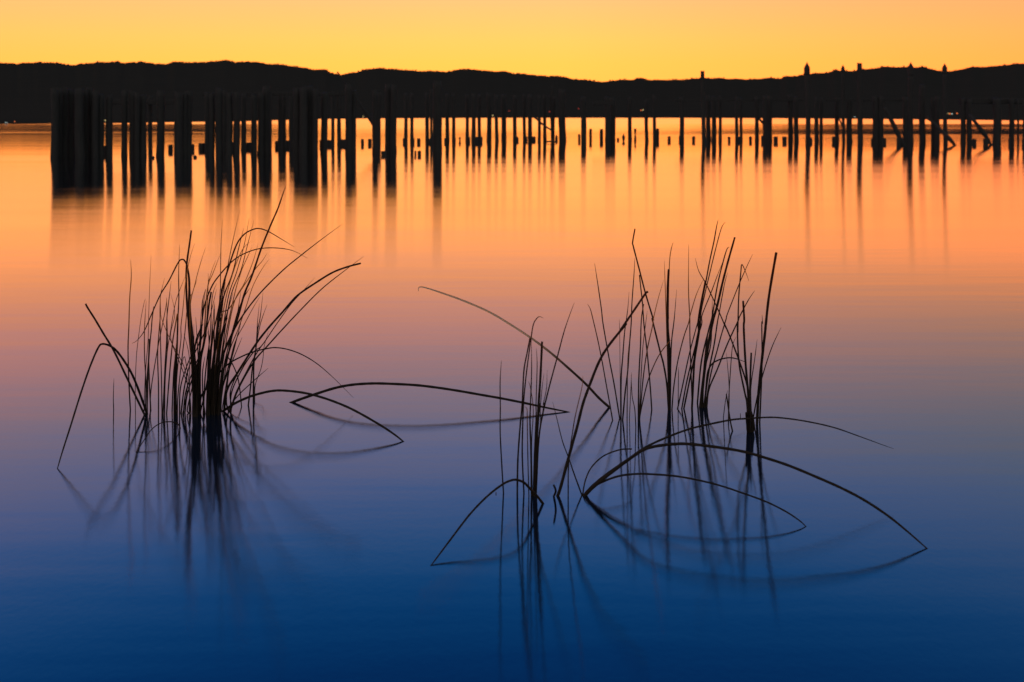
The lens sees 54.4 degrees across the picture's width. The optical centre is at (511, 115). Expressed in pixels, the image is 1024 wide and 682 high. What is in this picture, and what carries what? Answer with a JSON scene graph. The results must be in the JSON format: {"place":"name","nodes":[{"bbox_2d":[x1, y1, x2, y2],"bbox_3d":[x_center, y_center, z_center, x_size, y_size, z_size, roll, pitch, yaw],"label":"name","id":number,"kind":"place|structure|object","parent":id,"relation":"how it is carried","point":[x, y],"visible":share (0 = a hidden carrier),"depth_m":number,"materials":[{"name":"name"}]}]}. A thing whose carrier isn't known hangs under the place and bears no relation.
{"place":"outdoors","nodes":[
{"label":"outdoors","id":0,"kind":"place"},
{"bbox_2d":[0,118,1023,681],"bbox_3d":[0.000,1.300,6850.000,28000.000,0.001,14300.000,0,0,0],"label":"water","id":1,"kind":"structure","parent":0,"point":[274,536],"depth_m":4.31,"materials":[{"name":"liquid"}]},
{"bbox_2d":[50,88,58,158],"bbox_3d":[-13.869,0.570,30.189,0.242,2.859,0.304,0,0,-41],"label":"wooden piling","id":2,"kind":"object","parent":1,"relation":"in","point":[54,152],"visible":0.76,"depth_m":30.10,"materials":[{"name":"brown wood"}]},
{"bbox_2d":[56,87,62,157],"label":"wooden piling","id":3,"kind":"object","parent":1,"relation":"in","point":[60,92],"visible":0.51,"depth_m":30.44,"materials":[{"name":"brown wood"}]},
{"bbox_2d":[74,87,84,158],"bbox_3d":[-13.193,0.560,30.384,0.296,2.880,0.369,0,0,-45],"label":"wooden piling","id":4,"kind":"object","parent":1,"relation":"in","point":[79,125],"visible":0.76,"depth_m":30.30,"materials":[{"name":"brown wood"}]},
{"bbox_2d":[91,90,98,157],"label":"wooden piling","id":5,"kind":"object","parent":1,"relation":"in","point":[95,127],"visible":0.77,"depth_m":30.54,"materials":[{"name":"brown wood"}]},
{"bbox_2d":[99,93,103,157],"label":"wooden piling","id":6,"kind":"object","parent":1,"relation":"in","point":[101,125],"visible":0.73,"depth_m":30.76,"materials":[{"name":"brown wood"}]},
{"bbox_2d":[57,303,147,468],"bbox_3d":[-1.708,1.067,4.008,0.254,0.524,0.708,0,0,0],"label":"rush tuft","id":7,"kind":"object","parent":1,"relation":"on","point":[114,349],"visible":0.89,"depth_m":4.22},
{"bbox_2d":[105,94,112,157],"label":"wooden piling","id":8,"kind":"object","parent":1,"relation":"in","point":[109,131],"visible":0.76,"depth_m":30.89,"materials":[{"name":"brown wood"}]},
{"bbox_2d":[121,90,127,156],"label":"wooden piling","id":9,"kind":"object","parent":1,"relation":"in","point":[124,150],"visible":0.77,"depth_m":31.16,"materials":[{"name":"brown wood"}]},
{"bbox_2d":[129,90,134,156],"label":"wooden piling","id":10,"kind":"object","parent":1,"relation":"in","point":[131,118],"visible":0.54,"depth_m":31.23,"materials":[{"name":"brown wood"}]},
{"bbox_2d":[134,92,139,157],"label":"wooden piling","id":11,"kind":"object","parent":1,"relation":"in","point":[137,129],"visible":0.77,"depth_m":31.00,"materials":[{"name":"brown wood"}]},
{"bbox_2d":[140,94,146,157],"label":"wooden piling","id":12,"kind":"object","parent":1,"relation":"in","point":[143,141],"visible":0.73,"depth_m":31.17,"materials":[{"name":"brown wood"}]},
{"bbox_2d":[148,95,152,151],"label":"wooden piling","id":13,"kind":"object","parent":1,"relation":"in","point":[150,145],"visible":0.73,"depth_m":36.33,"materials":[{"name":"brown wood"}]},
{"bbox_2d":[135,264,166,419],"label":"rush tuft","id":14,"kind":"object","parent":1,"relation":"on","point":[147,379],"visible":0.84,"depth_m":4.43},
{"bbox_2d":[156,90,164,156],"bbox_3d":[-11.102,0.588,31.444,0.260,2.823,0.380,0,0,-39],"label":"wooden piling","id":15,"kind":"object","parent":1,"relation":"in","point":[160,148],"visible":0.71,"depth_m":31.31,"materials":[{"name":"brown wood"}]},
{"bbox_2d":[134,230,204,416],"bbox_3d":[-1.513,0.918,4.374,0.289,0.826,1.018,0,0,-15],"label":"rush tuft","id":16,"kind":"object","parent":1,"relation":"on","point":[188,294],"visible":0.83,"depth_m":4.30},
{"bbox_2d":[157,278,184,417],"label":"rush tuft","id":17,"kind":"object","parent":1,"relation":"on","point":[163,401],"visible":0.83,"depth_m":4.36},
{"bbox_2d":[161,245,193,414],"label":"rush tuft","id":18,"kind":"object","parent":1,"relation":"on","point":[174,408],"visible":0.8,"depth_m":4.30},
{"bbox_2d":[174,91,182,156],"bbox_3d":[-10.535,0.608,31.455,0.297,2.785,0.310,0,0,0],"label":"wooden piling","id":19,"kind":"object","parent":1,"relation":"in","point":[178,124],"visible":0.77,"depth_m":31.33,"materials":[{"name":"brown wood"}]},
{"bbox_2d":[183,92,187,156],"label":"wooden piling","id":20,"kind":"object","parent":1,"relation":"in","point":[185,131],"visible":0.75,"depth_m":31.54,"materials":[{"name":"brown wood"}]},
{"bbox_2d":[186,90,192,156],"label":"wooden piling","id":21,"kind":"object","parent":1,"relation":"in","point":[189,98],"visible":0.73,"depth_m":31.69,"materials":[{"name":"brown wood"}]},
{"bbox_2d":[179,263,214,413],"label":"rush tuft","id":22,"kind":"object","parent":1,"relation":"on","point":[183,406],"visible":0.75,"depth_m":4.29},
{"bbox_2d":[204,92,208,150],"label":"wooden piling","id":23,"kind":"object","parent":1,"relation":"in","point":[206,146],"visible":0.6,"depth_m":36.60,"materials":[{"name":"brown wood"}]},
{"bbox_2d":[209,92,214,156],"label":"wooden piling","id":24,"kind":"object","parent":1,"relation":"in","point":[211,126],"visible":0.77,"depth_m":31.66,"materials":[{"name":"brown wood"}]},
{"bbox_2d":[215,87,222,156],"bbox_3d":[-9.309,0.544,31.651,0.247,2.911,0.233,0,0,41],"label":"wooden piling","id":25,"kind":"object","parent":1,"relation":"in","point":[219,125],"visible":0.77,"depth_m":31.56,"materials":[{"name":"brown wood"}]},
{"bbox_2d":[222,90,226,150],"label":"wooden piling","id":26,"kind":"object","parent":1,"relation":"in","point":[224,115],"visible":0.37,"depth_m":36.55,"materials":[{"name":"brown wood"}]},
{"bbox_2d":[225,92,232,156],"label":"wooden piling","id":27,"kind":"object","parent":1,"relation":"in","point":[229,132],"visible":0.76,"depth_m":31.57,"materials":[{"name":"brown wood"}]},
{"bbox_2d":[233,91,239,156],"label":"wooden piling","id":28,"kind":"object","parent":1,"relation":"in","point":[236,139],"visible":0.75,"depth_m":31.61,"materials":[{"name":"brown wood"}]},
{"bbox_2d":[241,92,245,149],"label":"wooden piling","id":29,"kind":"object","parent":1,"relation":"in","point":[243,121],"visible":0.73,"depth_m":37.65,"materials":[{"name":"brown wood"}]},
{"bbox_2d":[251,93,256,155],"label":"wooden piling","id":30,"kind":"object","parent":1,"relation":"in","point":[253,124],"visible":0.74,"depth_m":32.31,"materials":[{"name":"brown wood"}]},
{"bbox_2d":[248,296,268,405],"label":"rush tuft","id":31,"kind":"object","parent":1,"relation":"on","point":[253,365],"visible":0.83,"depth_m":4.55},
{"bbox_2d":[257,92,263,155],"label":"wooden piling","id":32,"kind":"object","parent":1,"relation":"in","point":[260,150],"visible":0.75,"depth_m":32.48,"materials":[{"name":"brown wood"}]},
{"bbox_2d":[191,187,341,415],"bbox_3d":[-1.169,0.811,4.369,0.787,1.040,0.521,0,0,45],"label":"rush tuft","id":33,"kind":"object","parent":1,"relation":"on","point":[214,394],"visible":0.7,"depth_m":4.32,"materials":[{"name":"plant"}]},
{"bbox_2d":[262,85,270,154],"bbox_3d":[-8.111,0.483,32.862,0.324,3.033,0.405,0,0,0],"label":"wooden piling","id":34,"kind":"object","parent":1,"relation":"in","point":[266,90],"visible":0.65,"depth_m":32.72,"materials":[{"name":"brown wood"}]},
{"bbox_2d":[270,93,271,149],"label":"wooden piling","id":35,"kind":"object","parent":1,"relation":"in","point":[271,122],"visible":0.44,"depth_m":37.99,"materials":[{"name":"brown wood"}]},
{"bbox_2d":[203,92,344,95],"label":"cross beam","id":36,"kind":"structure","parent":35,"relation":"attached to","point":[291,93],"depth_m":38.20,"materials":[{"name":"brown wood"}]},
{"bbox_2d":[278,96,281,148],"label":"wooden piling","id":37,"kind":"object","parent":1,"relation":"in","point":[279,122],"visible":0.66,"depth_m":38.82,"materials":[{"name":"brown wood"}]},
{"bbox_2d":[282,96,286,148],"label":"wooden piling","id":38,"kind":"object","parent":1,"relation":"in","point":[284,142],"visible":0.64,"depth_m":39.32,"materials":[{"name":"brown wood"}]},
{"bbox_2d":[289,96,292,147],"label":"wooden piling","id":39,"kind":"object","parent":1,"relation":"in","point":[291,120],"visible":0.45,"depth_m":40.45,"materials":[{"name":"brown wood"}]},
{"bbox_2d":[223,256,363,411],"bbox_3d":[-1.059,0.977,4.310,0.814,0.706,0.550,0,0,20],"label":"rush tuft","id":40,"kind":"object","parent":1,"relation":"on","point":[241,367],"visible":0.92,"depth_m":4.39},
{"bbox_2d":[293,88,299,155],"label":"wooden piling","id":41,"kind":"object","parent":1,"relation":"in","point":[296,107],"visible":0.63,"depth_m":32.72,"materials":[{"name":"brown wood"}]},
{"bbox_2d":[299,85,307,155],"bbox_3d":[-6.827,0.494,32.578,0.295,3.013,0.419,0,0,0],"label":"wooden piling","id":42,"kind":"object","parent":1,"relation":"in","point":[303,130],"visible":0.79,"depth_m":32.50,"materials":[{"name":"brown wood"}]},
{"bbox_2d":[307,85,312,154],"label":"wooden piling","id":43,"kind":"object","parent":1,"relation":"in","point":[310,117],"visible":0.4,"depth_m":32.93,"materials":[{"name":"brown wood"}]},
{"bbox_2d":[222,389,403,441],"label":"arching rush","id":44,"kind":"object","parent":1,"relation":"on","point":[310,394],"visible":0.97,"depth_m":4.18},
{"bbox_2d":[312,88,317,155],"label":"wooden piling","id":45,"kind":"object","parent":1,"relation":"in","point":[315,126],"visible":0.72,"depth_m":32.68,"materials":[{"name":"brown wood"}]},
{"bbox_2d":[320,91,327,154],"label":"wooden piling","id":46,"kind":"object","parent":1,"relation":"in","point":[324,120],"visible":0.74,"depth_m":33.10,"materials":[{"name":"brown wood"}]},
{"bbox_2d":[331,91,334,144],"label":"wooden piling","id":47,"kind":"object","parent":1,"relation":"in","point":[332,120],"visible":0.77,"depth_m":44.11,"materials":[{"name":"brown wood"}]},
{"bbox_2d":[337,96,340,144],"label":"wooden piling","id":48,"kind":"object","parent":1,"relation":"in","point":[338,119],"visible":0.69,"depth_m":44.16,"materials":[{"name":"brown wood"}]},
{"bbox_2d":[345,84,351,153],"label":"wooden piling","id":49,"kind":"object","parent":1,"relation":"in","point":[348,118],"visible":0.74,"depth_m":33.56,"materials":[{"name":"brown wood"}]},
{"bbox_2d":[352,89,356,153],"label":"wooden piling","id":50,"kind":"object","parent":1,"relation":"in","point":[354,99],"visible":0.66,"depth_m":33.73,"materials":[{"name":"brown wood"}]},
{"bbox_2d":[372,90,377,153],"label":"wooden piling","id":51,"kind":"object","parent":1,"relation":"in","point":[374,121],"visible":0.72,"depth_m":34.40,"materials":[{"name":"brown wood"}]},
{"bbox_2d":[385,83,390,152],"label":"wooden piling","id":52,"kind":"object","parent":1,"relation":"in","point":[387,113],"visible":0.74,"depth_m":35.11,"materials":[{"name":"brown wood"}]},
{"bbox_2d":[390,84,396,152],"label":"wooden piling","id":53,"kind":"object","parent":1,"relation":"in","point":[393,131],"visible":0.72,"depth_m":34.90,"materials":[{"name":"brown wood"}]},
{"bbox_2d":[404,92,407,141],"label":"wooden piling","id":54,"kind":"object","parent":1,"relation":"in","point":[406,116],"visible":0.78,"depth_m":48.95,"materials":[{"name":"brown wood"}]},
{"bbox_2d":[410,93,413,142],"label":"wooden piling","id":55,"kind":"object","parent":1,"relation":"in","point":[411,115],"visible":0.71,"depth_m":47.48,"materials":[{"name":"brown wood"}]},
{"bbox_2d":[425,92,428,141],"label":"wooden piling","id":56,"kind":"object","parent":1,"relation":"in","point":[426,116],"visible":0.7,"depth_m":49.01,"materials":[{"name":"brown wood"}]},
{"bbox_2d":[289,382,568,411],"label":"arching rush","id":57,"kind":"object","parent":1,"relation":"on","point":[400,384],"visible":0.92,"depth_m":4.45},
{"bbox_2d":[432,80,441,151],"bbox_3d":[-2.680,0.356,35.682,0.364,3.288,0.525,0,0,0],"label":"wooden piling","id":58,"kind":"object","parent":1,"relation":"in","point":[437,117],"visible":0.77,"depth_m":35.51,"materials":[{"name":"brown wood"}]},
{"bbox_2d":[445,93,449,141],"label":"wooden piling","id":59,"kind":"object","parent":1,"relation":"in","point":[447,117],"visible":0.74,"depth_m":49.65,"materials":[{"name":"brown wood"}]},
{"bbox_2d":[471,93,475,141],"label":"wooden piling","id":60,"kind":"object","parent":1,"relation":"in","point":[473,129],"visible":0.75,"depth_m":49.77,"materials":[{"name":"brown wood"}]},
{"bbox_2d":[486,92,491,140],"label":"wooden piling","id":61,"kind":"object","parent":1,"relation":"in","point":[489,120],"visible":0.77,"depth_m":51.09,"materials":[{"name":"brown wood"}]},
{"bbox_2d":[430,304,573,565],"bbox_3d":[0.034,0.989,3.154,0.264,0.682,0.760,0,0,24],"label":"rush tuft","id":62,"kind":"object","parent":1,"relation":"on","point":[532,487],"visible":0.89,"depth_m":3.37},
{"bbox_2d":[501,94,506,140],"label":"wooden piling","id":63,"kind":"object","parent":1,"relation":"in","point":[503,119],"visible":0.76,"depth_m":51.98,"materials":[{"name":"brown wood"}]},
{"bbox_2d":[418,286,609,407],"bbox_3d":[0.045,0.997,4.179,0.990,0.653,0.016,0,0,-34],"label":"arching rush","id":64,"kind":"object","parent":1,"relation":"on","point":[560,361],"visible":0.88,"depth_m":4.19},
{"bbox_2d":[513,94,516,140],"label":"wooden piling","id":65,"kind":"object","parent":1,"relation":"in","point":[514,117],"visible":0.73,"depth_m":50.74,"materials":[{"name":"brown wood"}]},
{"bbox_2d":[528,94,531,141],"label":"wooden piling","id":66,"kind":"object","parent":1,"relation":"in","point":[529,117],"visible":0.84,"depth_m":50.36,"materials":[{"name":"brown wood"}]},
{"bbox_2d":[558,88,566,140],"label":"wooden piling","id":67,"kind":"object","parent":1,"relation":"in","point":[561,121],"visible":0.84,"depth_m":50.82,"materials":[{"name":"brown wood"}]},
{"bbox_2d":[581,96,586,141],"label":"wooden piling","id":68,"kind":"object","parent":1,"relation":"in","point":[583,122],"visible":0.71,"depth_m":49.84,"materials":[{"name":"brown wood"}]},
{"bbox_2d":[556,291,647,495],"bbox_3d":[0.310,0.976,3.478,0.371,0.708,0.026,0,0,-23],"label":"single rush","id":69,"kind":"object","parent":1,"relation":"on","point":[587,391],"visible":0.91,"depth_m":3.46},
{"bbox_2d":[605,96,610,141],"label":"wooden piling","id":70,"kind":"object","parent":1,"relation":"in","point":[607,125],"visible":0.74,"depth_m":50.05,"materials":[{"name":"brown wood"}]},
{"bbox_2d":[610,96,615,140],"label":"wooden piling","id":71,"kind":"object","parent":1,"relation":"in","point":[613,117],"visible":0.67,"depth_m":51.03,"materials":[{"name":"brown wood"}]},
{"bbox_2d":[595,260,634,419],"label":"rush tuft","id":72,"kind":"object","parent":1,"relation":"on","point":[621,415],"visible":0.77,"depth_m":4.27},
{"bbox_2d":[631,280,670,426],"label":"rush tuft","id":73,"kind":"object","parent":1,"relation":"on","point":[640,401],"visible":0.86,"depth_m":4.21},
{"bbox_2d":[632,229,702,409],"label":"rush tuft","id":74,"kind":"object","parent":1,"relation":"on","point":[668,375],"visible":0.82,"depth_m":4.39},
{"bbox_2d":[679,97,683,141],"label":"wooden piling","id":75,"kind":"object","parent":1,"relation":"in","point":[681,103],"visible":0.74,"depth_m":49.78,"materials":[{"name":"brown wood"}]},
{"bbox_2d":[675,99,802,100],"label":"cross beam","id":76,"kind":"structure","parent":75,"relation":"attached to","point":[734,99],"depth_m":49.83,"materials":[{"name":"brown wood"}]},
{"bbox_2d":[677,222,723,408],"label":"rush tuft","id":77,"kind":"object","parent":1,"relation":"on","point":[699,326],"visible":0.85,"depth_m":4.42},
{"bbox_2d":[701,71,705,142],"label":"flat topped post","id":78,"kind":"object","parent":1,"relation":"in","point":[703,123],"visible":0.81,"depth_m":47.47,"materials":[{"name":"brown wood"}]},
{"bbox_2d":[706,95,710,140],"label":"wooden piling","id":79,"kind":"object","parent":1,"relation":"in","point":[708,124],"visible":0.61,"depth_m":51.30,"materials":[{"name":"brown wood"}]},
{"bbox_2d":[711,96,716,140],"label":"wooden piling","id":80,"kind":"object","parent":1,"relation":"in","point":[714,133],"visible":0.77,"depth_m":50.73,"materials":[{"name":"brown wood"}]},
{"bbox_2d":[697,237,753,407],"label":"rush tuft","id":81,"kind":"object","parent":1,"relation":"on","point":[706,348],"visible":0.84,"depth_m":4.45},
{"bbox_2d":[695,258,756,432],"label":"rush tuft","id":82,"kind":"object","parent":1,"relation":"on","point":[750,426],"visible":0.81,"depth_m":4.06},
{"bbox_2d":[553,405,927,548],"bbox_3d":[0.723,1.159,3.349,1.181,0.340,0.547,0,0,9],"label":"rush tuft","id":83,"kind":"object","parent":1,"relation":"on","point":[602,479],"visible":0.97,"depth_m":3.31,"materials":[{"name":"plant"}]},
{"bbox_2d":[762,95,767,141],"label":"wooden piling","id":84,"kind":"object","parent":1,"relation":"in","point":[765,121],"visible":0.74,"depth_m":48.84,"materials":[{"name":"brown wood"}]},
{"bbox_2d":[753,252,780,424],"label":"rush tuft","id":85,"kind":"object","parent":1,"relation":"on","point":[759,389],"visible":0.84,"depth_m":4.14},
{"bbox_2d":[768,95,771,141],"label":"wooden piling","id":86,"kind":"object","parent":1,"relation":"in","point":[769,118],"visible":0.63,"depth_m":49.65,"materials":[{"name":"brown wood"}]},
{"bbox_2d":[788,94,792,141],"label":"wooden piling","id":87,"kind":"object","parent":1,"relation":"in","point":[790,120],"visible":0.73,"depth_m":49.93,"materials":[{"name":"brown wood"}]},
{"bbox_2d":[794,96,798,141],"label":"wooden piling","id":88,"kind":"object","parent":1,"relation":"in","point":[796,134],"visible":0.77,"depth_m":48.97,"materials":[{"name":"brown wood"}]},
{"bbox_2d":[804,63,810,142],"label":"pointed post","id":89,"kind":"object","parent":1,"relation":"in","point":[807,99],"visible":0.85,"depth_m":47.01,"materials":[{"name":"brown wood"}]},
{"bbox_2d":[814,97,818,142],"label":"wooden piling","id":90,"kind":"object","parent":1,"relation":"in","point":[816,122],"visible":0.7,"depth_m":48.27,"materials":[{"name":"brown wood"}]},
{"bbox_2d":[841,65,844,143],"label":"pointed post","id":91,"kind":"object","parent":1,"relation":"in","point":[843,101],"visible":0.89,"depth_m":46.77,"materials":[{"name":"brown wood"}]},
{"bbox_2d":[846,98,852,141],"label":"wooden piling","id":92,"kind":"object","parent":1,"relation":"in","point":[849,121],"visible":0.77,"depth_m":48.78,"materials":[{"name":"brown wood"}]},
{"bbox_2d":[857,63,862,143],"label":"flat topped post","id":93,"kind":"object","parent":1,"relation":"in","point":[859,108],"visible":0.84,"depth_m":46.12,"materials":[{"name":"brown wood"}]},
{"bbox_2d":[872,96,877,142],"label":"wooden piling","id":94,"kind":"object","parent":1,"relation":"in","point":[875,119],"visible":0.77,"depth_m":47.33,"materials":[{"name":"brown wood"}]},
{"bbox_2d":[878,96,883,142],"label":"wooden piling","id":95,"kind":"object","parent":1,"relation":"in","point":[880,119],"visible":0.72,"depth_m":47.30,"materials":[{"name":"brown wood"}]},
{"bbox_2d":[902,96,907,142],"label":"wooden piling","id":96,"kind":"object","parent":1,"relation":"in","point":[905,120],"visible":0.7,"depth_m":47.88,"materials":[{"name":"brown wood"}]},
{"bbox_2d":[907,62,913,143],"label":"pointed post","id":97,"kind":"object","parent":1,"relation":"in","point":[910,71],"visible":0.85,"depth_m":46.49,"materials":[{"name":"brown wood"}]},
{"bbox_2d":[919,84,925,142],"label":"wooden piling","id":98,"kind":"object","parent":1,"relation":"in","point":[922,134],"visible":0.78,"depth_m":48.30,"materials":[{"name":"brown wood"}]},
{"bbox_2d":[935,96,939,142],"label":"wooden piling","id":99,"kind":"object","parent":1,"relation":"in","point":[937,117],"visible":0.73,"depth_m":47.47,"materials":[{"name":"brown wood"}]},
{"bbox_2d":[942,63,947,143],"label":"pointed post","id":100,"kind":"object","parent":1,"relation":"in","point":[944,72],"visible":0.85,"depth_m":45.57,"materials":[{"name":"brown wood"}]},
{"bbox_2d":[960,97,965,143],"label":"wooden piling","id":101,"kind":"object","parent":1,"relation":"in","point":[963,121],"visible":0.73,"depth_m":46.78,"materials":[{"name":"brown wood"}]},
{"bbox_2d":[958,98,1022,103],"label":"cross beam","id":102,"kind":"structure","parent":101,"relation":"attached to","point":[986,100],"depth_m":46.90,"materials":[{"name":"brown wood"}]},
{"bbox_2d":[966,98,971,143],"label":"wooden piling","id":103,"kind":"object","parent":1,"relation":"in","point":[969,121],"visible":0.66,"depth_m":46.58,"materials":[{"name":"brown wood"}]},
{"bbox_2d":[992,97,1001,143],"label":"wooden piling","id":104,"kind":"object","parent":1,"relation":"in","point":[997,119],"visible":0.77,"depth_m":46.45,"materials":[{"name":"brown wood"}]},
{"bbox_2d":[1009,98,1014,143],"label":"wooden piling","id":105,"kind":"object","parent":1,"relation":"in","point":[1011,119],"visible":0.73,"depth_m":46.61,"materials":[{"name":"brown wood"}]},
{"bbox_2d":[0,61,1023,123],"bbox_3d":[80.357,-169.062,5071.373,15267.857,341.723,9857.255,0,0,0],"label":"hills","id":106,"kind":"structure","parent":0,"point":[25,93],"depth_m":1963.96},
{"bbox_2d":[2,60,1013,81],"bbox_3d":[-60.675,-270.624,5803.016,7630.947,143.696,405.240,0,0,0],"label":"wood","id":107,"kind":"object","parent":106,"relation":"on","point":[379,67],"visible":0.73,"depth_m":5891.36,"materials":[{"name":"plant"}]},
{"bbox_2d":[0,0,1023,81],"label":"sky","id":108,"kind":"structure","parent":0,"point":[597,40],"materials":[{"name":"orange"}]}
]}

